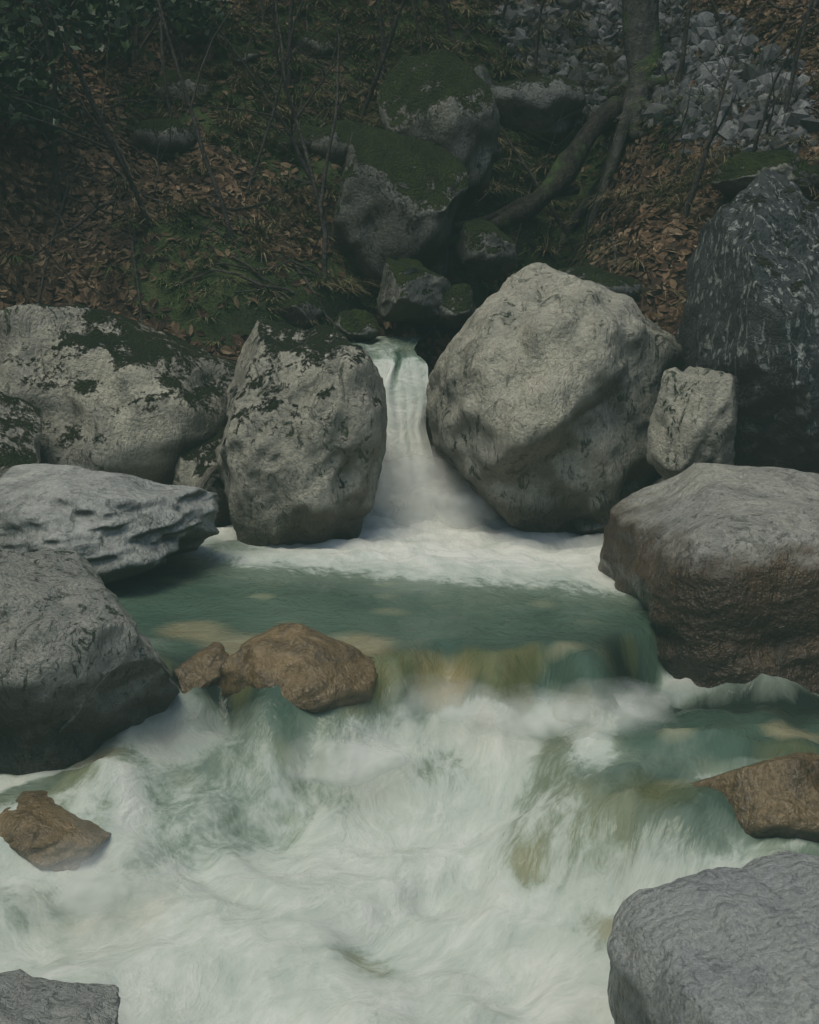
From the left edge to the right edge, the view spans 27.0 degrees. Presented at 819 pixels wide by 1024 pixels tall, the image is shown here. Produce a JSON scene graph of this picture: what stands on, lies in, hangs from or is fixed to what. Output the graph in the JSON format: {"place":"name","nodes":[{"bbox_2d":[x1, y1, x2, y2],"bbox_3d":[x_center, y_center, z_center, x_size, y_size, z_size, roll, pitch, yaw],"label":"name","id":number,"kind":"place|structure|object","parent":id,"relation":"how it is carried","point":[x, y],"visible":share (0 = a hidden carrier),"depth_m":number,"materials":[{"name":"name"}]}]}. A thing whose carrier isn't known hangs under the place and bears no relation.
{"place":"outdoors","nodes":[
{"label":"outdoors","id":0,"kind":"place"},
{"bbox_2d":[349,336,440,501],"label":"waterfall","id":1,"kind":"structure","parent":0,"point":[400,364],"depth_m":11.62,"materials":[{"name":"liquid"}]},
{"bbox_2d":[0,494,818,1023],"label":"stream water","id":2,"kind":"structure","parent":0,"point":[516,824],"depth_m":7.04,"materials":[{"name":"white liquid"}]},
{"bbox_2d":[0,391,42,476],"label":"boulder","id":3,"kind":"object","parent":2,"relation":"on","point":[20,427],"visible":0.63,"depth_m":10.49,"materials":[{"name":"stone"}]},
{"bbox_2d":[0,790,110,871],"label":"brown boulder","id":4,"kind":"object","parent":2,"relation":"in","point":[41,829],"visible":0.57,"depth_m":6.52,"materials":[{"name":"stone"}]},
{"bbox_2d":[0,548,179,774],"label":"round boulder","id":5,"kind":"object","parent":2,"relation":"in","point":[84,673],"visible":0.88,"depth_m":7.02,"materials":[{"name":"stone"}]},
{"bbox_2d":[0,464,220,583],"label":"flat boulder","id":6,"kind":"object","parent":2,"relation":"on","point":[110,527],"visible":0.86,"depth_m":9.08,"materials":[{"name":"stone"}]},
{"bbox_2d":[172,642,228,692],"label":"brown boulder","id":7,"kind":"object","parent":2,"relation":"in","point":[200,668],"visible":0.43,"depth_m":7.61,"materials":[{"name":"stone"}]},
{"bbox_2d":[170,420,231,526],"bbox_3d":[-1.310,-0.116,11.269,0.606,0.993,0.996,0,10,0],"label":"boulder","id":8,"kind":"object","parent":2,"relation":"in","point":[194,463],"visible":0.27,"depth_m":10.95,"materials":[{"name":"stone"}]},
{"bbox_2d":[218,623,377,713],"bbox_3d":[-0.535,0.772,7.681,0.854,0.506,0.621,0,10,0],"label":"brown boulder","id":9,"kind":"object","parent":2,"relation":"in","point":[306,668],"visible":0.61,"depth_m":7.52,"materials":[{"name":"stone"}]},
{"bbox_2d":[215,316,387,546],"bbox_3d":[-0.696,-0.443,10.927,1.118,1.588,1.651,0,10,0],"label":"boulder","id":10,"kind":"object","parent":2,"relation":"on","point":[300,450],"visible":0.86,"depth_m":10.30,"materials":[{"name":"stone"}]},
{"bbox_2d":[197,463,217,488],"bbox_3d":[-1.159,-0.289,10.758,0.195,0.496,0.652,8,13,38],"label":"driftwood stick","id":11,"kind":"object","parent":10,"relation":"on","point":[206,476],"visible":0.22,"depth_m":10.72,"materials":[{"name":"grey wood"}]},
{"bbox_2d":[403,461,440,503],"bbox_3d":[-0.088,-0.116,11.355,1.110,0.738,0.924,0,10,0],"label":"spray","id":12,"kind":"object","parent":2,"relation":"on","point":[419,482],"visible":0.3,"depth_m":10.97,"materials":[{"name":"white liquid"}]},
{"bbox_2d":[418,491,469,521],"bbox_3d":[0.245,-0.037,11.165,1.006,0.499,0.662,0,10,0],"label":"spray","id":13,"kind":"object","parent":2,"relation":"on","point":[422,517],"visible":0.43,"depth_m":10.86,"materials":[{"name":"white liquid"}]},
{"bbox_2d":[426,262,686,534],"bbox_3d":[0.994,-0.678,10.988,1.779,1.834,2.030,0,10,0],"label":"boulder","id":14,"kind":"object","parent":2,"relation":"on","point":[543,387],"visible":0.85,"depth_m":10.43,"materials":[{"name":"stone"}]},
{"bbox_2d":[573,519,605,534],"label":"boulder","id":15,"kind":"object","parent":2,"relation":"on","point":[585,527],"visible":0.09,"depth_m":10.64,"materials":[{"name":"stone"}]},
{"bbox_2d":[652,477,664,484],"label":"boulder","id":16,"kind":"object","parent":2,"relation":"on","point":[661,479],"visible":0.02,"depth_m":10.71,"materials":[{"name":"stone"}]},
{"bbox_2d":[675,168,818,473],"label":"dark boulder","id":17,"kind":"object","parent":2,"relation":"in","point":[750,320],"visible":0.69,"depth_m":10.03,"materials":[{"name":"grey stone"}]},
{"bbox_2d":[690,752,818,842],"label":"brown boulder","id":18,"kind":"object","parent":2,"relation":"in","point":[774,797],"visible":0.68,"depth_m":6.65,"materials":[{"name":"stone"}]},
{"bbox_2d":[0,0,818,497],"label":"hillside ground","id":19,"kind":"structure","parent":0,"point":[232,320],"depth_m":14.12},
{"bbox_2d":[0,969,119,1023],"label":"boulder","id":20,"kind":"object","parent":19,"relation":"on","point":[25,998],"visible":1,"depth_m":5.37,"materials":[{"name":"stone"}]},
{"bbox_2d":[0,0,231,138],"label":"evergreen shrub","id":21,"kind":"object","parent":19,"relation":"on","point":[21,79],"depth_m":13.07,"materials":[{"name":"green plant"}]},
{"bbox_2d":[0,303,236,484],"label":"boulder","id":22,"kind":"object","parent":19,"relation":"on","point":[104,390],"visible":0.44,"depth_m":11.06,"materials":[{"name":"stone"}]},
{"bbox_2d":[133,118,196,154],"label":"hill rock","id":23,"kind":"object","parent":19,"relation":"on","point":[182,135],"visible":0.79,"depth_m":13.77,"materials":[{"name":"grey stone"}]},
{"bbox_2d":[147,70,209,103],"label":"hill rock","id":24,"kind":"object","parent":19,"relation":"on","point":[173,81],"visible":0.59,"depth_m":14.46,"materials":[{"name":"grey stone"}]},
{"bbox_2d":[231,44,259,65],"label":"hill rock","id":25,"kind":"object","parent":19,"relation":"on","point":[253,54],"visible":0.78,"depth_m":14.96,"materials":[{"name":"grey stone"}]},
{"bbox_2d":[271,290,324,328],"bbox_3d":[-0.870,-1.487,12.793,0.514,0.378,0.587,0,10,0],"label":"rock moss","id":26,"kind":"object","parent":19,"relation":"on","point":[298,309],"visible":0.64,"depth_m":12.59,"materials":[{"name":"grey stone"}]},
{"bbox_2d":[276,125,320,154],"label":"hill rock","id":27,"kind":"object","parent":19,"relation":"on","point":[308,132],"visible":0.48,"depth_m":14.11,"materials":[{"name":"grey stone"}]},
{"bbox_2d":[295,31,333,59],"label":"hill rock","id":28,"kind":"object","parent":19,"relation":"on","point":[314,51],"visible":0.82,"depth_m":15.23,"materials":[{"name":"grey stone"}]},
{"bbox_2d":[309,118,354,165],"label":"hill rock","id":29,"kind":"object","parent":19,"relation":"on","point":[341,136],"visible":0.45,"depth_m":14.01,"materials":[{"name":"grey stone"}]},
{"bbox_2d":[333,309,379,341],"bbox_3d":[-0.390,-1.380,12.600,0.349,0.245,0.376,0,10,0],"label":"rock moss","id":30,"kind":"object","parent":19,"relation":"on","point":[355,324],"visible":0.88,"depth_m":12.48,"materials":[{"name":"green plant"}]},
{"bbox_2d":[331,121,469,299],"bbox_3d":[-0.088,-2.294,13.374,1.156,1.499,1.132,5,11,25],"label":"mossy boulder","id":31,"kind":"object","parent":19,"relation":"on","point":[401,196],"visible":0.86,"depth_m":12.93,"materials":[{"name":"grey stone"}]},
{"bbox_2d":[0,0,818,379],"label":"leaf litter","id":32,"kind":"object","parent":19,"relation":"on","point":[14,140],"visible":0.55,"depth_m":13.24,"materials":[{"name":"brown plant"}]},
{"bbox_2d":[0,0,818,299],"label":"bare saplings","id":33,"kind":"object","parent":19,"relation":"on","point":[307,165],"visible":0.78,"depth_m":13.25,"materials":[{"name":"brown plant"}]},
{"bbox_2d":[0,0,818,372],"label":"fallen sticks","id":34,"kind":"object","parent":19,"relation":"on","point":[274,286],"visible":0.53,"depth_m":13.79,"materials":[{"name":"brown wood"}]},
{"bbox_2d":[398,258,426,268],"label":"rock","id":35,"kind":"object","parent":19,"relation":"on","point":[414,262],"visible":0.09,"depth_m":12.82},
{"bbox_2d":[375,256,451,325],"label":"rock","id":36,"kind":"object","parent":19,"relation":"on","point":[411,294],"visible":0.93,"depth_m":12.47,"materials":[{"name":"grey stone"}]},
{"bbox_2d":[377,49,500,214],"bbox_3d":[0.246,-3.136,14.125,1.033,1.350,1.310,0,10,0],"label":"mossy boulder","id":37,"kind":"object","parent":19,"relation":"on","point":[446,101],"visible":0.67,"depth_m":13.73,"materials":[{"name":"grey stone"}]},
{"bbox_2d":[433,283,476,328],"bbox_3d":[0.299,-1.549,12.806,0.415,0.337,0.577,0,10,0],"label":"rock moss","id":38,"kind":"object","parent":19,"relation":"on","point":[457,308],"visible":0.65,"depth_m":12.60,"materials":[{"name":"green plant"}]},
{"bbox_2d":[472,62,493,86],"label":"hill rock","id":39,"kind":"object","parent":19,"relation":"on","point":[484,75],"visible":0.23,"depth_m":15.43,"materials":[{"name":"grey stone"}]},
{"bbox_2d":[452,219,516,281],"bbox_3d":[0.585,-2.019,13.193,0.503,0.480,0.588,0,10,0],"label":"rock moss","id":40,"kind":"object","parent":19,"relation":"on","point":[484,250],"visible":1,"depth_m":13.02,"materials":[{"name":"grey stone"}]},
{"bbox_2d":[448,96,624,248],"bbox_3d":[1.020,-2.825,14.195,0.370,1.368,2.748,9,13,40],"label":"fallen log","id":41,"kind":"object","parent":19,"relation":"on","point":[563,173],"visible":0.77,"depth_m":14.32,"materials":[{"name":"grey wood"}]},
{"bbox_2d":[489,74,585,142],"bbox_3d":[1.142,-3.677,15.600,0.948,0.646,0.771,0,10,0],"label":"boulder","id":42,"kind":"object","parent":19,"relation":"on","point":[537,103],"visible":0.82,"depth_m":15.31,"materials":[{"name":"grey stone"}]},
{"bbox_2d":[558,264,642,298],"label":"rock","id":43,"kind":"object","parent":19,"relation":"on","point":[621,284],"visible":0.21,"depth_m":12.39,"materials":[{"name":"stone"}]},
{"bbox_2d":[557,0,710,250],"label":"hornbeam tree","id":44,"kind":"object","parent":19,"relation":"on","point":[640,19],"visible":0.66,"depth_m":15.01,"materials":[{"name":"grey plant"}]},
{"bbox_2d":[486,0,818,157],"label":"scree stones","id":45,"kind":"object","parent":19,"relation":"on","point":[749,83],"visible":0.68,"depth_m":14.73,"materials":[{"name":"grey stone"}]},
{"bbox_2d":[598,463,818,694],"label":"slab boulder","id":46,"kind":"object","parent":19,"relation":"on","point":[713,568],"visible":0.59,"depth_m":8.14,"materials":[{"name":"grey stone"}]},
{"bbox_2d":[645,366,737,479],"bbox_3d":[1.670,-0.488,9.989,0.399,0.704,0.552,-6,11,-29],"label":"rock","id":47,"kind":"object","parent":46,"relation":"on","point":[693,418],"visible":0.84,"depth_m":9.84,"materials":[{"name":"stone"}]},
{"bbox_2d":[607,851,818,1023],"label":"boulder","id":48,"kind":"object","parent":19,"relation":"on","point":[722,945],"visible":1,"depth_m":5.18,"materials":[{"name":"grey stone"}]},
{"bbox_2d":[711,150,818,198],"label":"rock moss","id":49,"kind":"object","parent":19,"relation":"on","point":[735,175],"visible":0.56,"depth_m":12.39,"materials":[{"name":"green plant"}]}
]}

